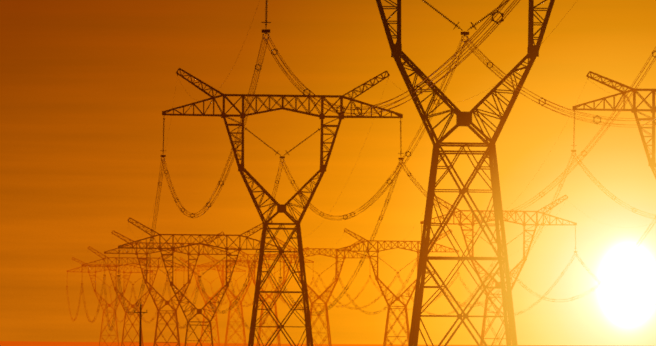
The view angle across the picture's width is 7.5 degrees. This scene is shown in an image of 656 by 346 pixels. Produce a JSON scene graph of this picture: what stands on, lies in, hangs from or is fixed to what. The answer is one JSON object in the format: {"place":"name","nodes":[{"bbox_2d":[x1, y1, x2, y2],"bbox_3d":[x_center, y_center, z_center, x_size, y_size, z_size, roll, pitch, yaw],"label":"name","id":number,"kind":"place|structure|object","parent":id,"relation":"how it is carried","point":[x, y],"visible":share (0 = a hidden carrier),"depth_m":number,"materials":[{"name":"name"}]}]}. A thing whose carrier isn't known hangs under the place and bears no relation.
{"place":"outdoors","nodes":[
{"label":"outdoors","id":0,"kind":"place"},
{"bbox_2d":[0,341,566,345],"bbox_3d":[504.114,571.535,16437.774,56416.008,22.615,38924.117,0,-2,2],"label":"ground","id":1,"kind":"structure","parent":0,"point":[19,343],"depth_m":17452.15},
{"bbox_2d":[66,257,152,345],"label":"pylon","id":2,"kind":"object","parent":1,"relation":"on","point":[109,305],"visible":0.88,"depth_m":2462.45,"materials":[{"name":"metal"}]},
{"bbox_2d":[81,246,184,345],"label":"pylon","id":3,"kind":"object","parent":1,"relation":"on","point":[115,287],"visible":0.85,"depth_m":2060.01,"materials":[{"name":"metal"}]},
{"bbox_2d":[134,302,146,345],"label":"utility pole","id":4,"kind":"object","parent":1,"relation":"on","point":[141,315],"visible":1,"depth_m":694.19,"materials":[{"name":"concrete"}]},
{"bbox_2d":[103,230,230,345],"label":"pylon","id":5,"kind":"object","parent":1,"relation":"on","point":[146,253],"visible":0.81,"depth_m":1669.61,"materials":[{"name":"metal"}]},
{"bbox_2d":[117,217,281,345],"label":"pylon","id":6,"kind":"object","parent":1,"relation":"on","point":[226,248],"visible":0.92,"depth_m":1299.50,"materials":[{"name":"metal"}]},
{"bbox_2d":[175,257,245,345],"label":"pylon","id":7,"kind":"object","parent":1,"relation":"on","point":[217,331],"visible":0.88,"depth_m":3015.77,"materials":[{"name":"metal"}]},
{"bbox_2d":[196,251,274,345],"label":"pylon","id":8,"kind":"object","parent":1,"relation":"on","point":[234,310],"visible":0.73,"depth_m":2701.48,"materials":[{"name":"metal"}]},
{"bbox_2d":[225,246,313,345],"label":"pylon","id":9,"kind":"object","parent":1,"relation":"on","point":[269,296],"visible":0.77,"depth_m":2381.19,"materials":[{"name":"metal"}]},
{"bbox_2d":[160,68,403,345],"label":"pylon","id":10,"kind":"object","parent":1,"relation":"on","point":[281,208],"visible":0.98,"depth_m":880.95,"materials":[{"name":"metal"}]},
{"bbox_2d":[267,237,370,345],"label":"pylon","id":11,"kind":"object","parent":1,"relation":"on","point":[344,257],"visible":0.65,"depth_m":2058.21,"materials":[{"name":"metal"}]},
{"bbox_2d":[336,228,458,345],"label":"pylon","id":12,"kind":"object","parent":1,"relation":"on","point":[396,299],"visible":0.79,"depth_m":1733.22,"materials":[{"name":"metal"}]},
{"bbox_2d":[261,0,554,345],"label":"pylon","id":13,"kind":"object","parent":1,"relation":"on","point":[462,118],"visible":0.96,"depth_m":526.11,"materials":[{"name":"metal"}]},
{"bbox_2d":[66,0,655,330],"bbox_3d":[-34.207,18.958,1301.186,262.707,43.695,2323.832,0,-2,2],"label":"conductors","id":14,"kind":"object","parent":13,"relation":"attached to","point":[421,92],"visible":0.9,"depth_m":584.29,"materials":[{"name":"silver metal"}]},
{"bbox_2d":[419,195,576,345],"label":"pylon","id":15,"kind":"object","parent":1,"relation":"on","point":[472,224],"visible":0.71,"depth_m":1357.56,"materials":[{"name":"metal"}]},
{"bbox_2d":[571,71,655,178],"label":"pylon","id":16,"kind":"object","parent":1,"relation":"on","point":[651,160],"visible":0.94,"depth_m":878.76,"materials":[{"name":"metal"}]},
{"bbox_2d":[175,79,655,315],"bbox_3d":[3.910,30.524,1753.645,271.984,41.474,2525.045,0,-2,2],"label":"conductors","id":17,"kind":"object","parent":16,"relation":"attached to","point":[589,176],"visible":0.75,"depth_m":1320.87,"materials":[{"name":"silver metal"}]},
{"bbox_2d":[0,0,655,345],"label":"sky","id":18,"kind":"structure","parent":0,"point":[86,86],"materials":[{"name":"orange"}]}
]}

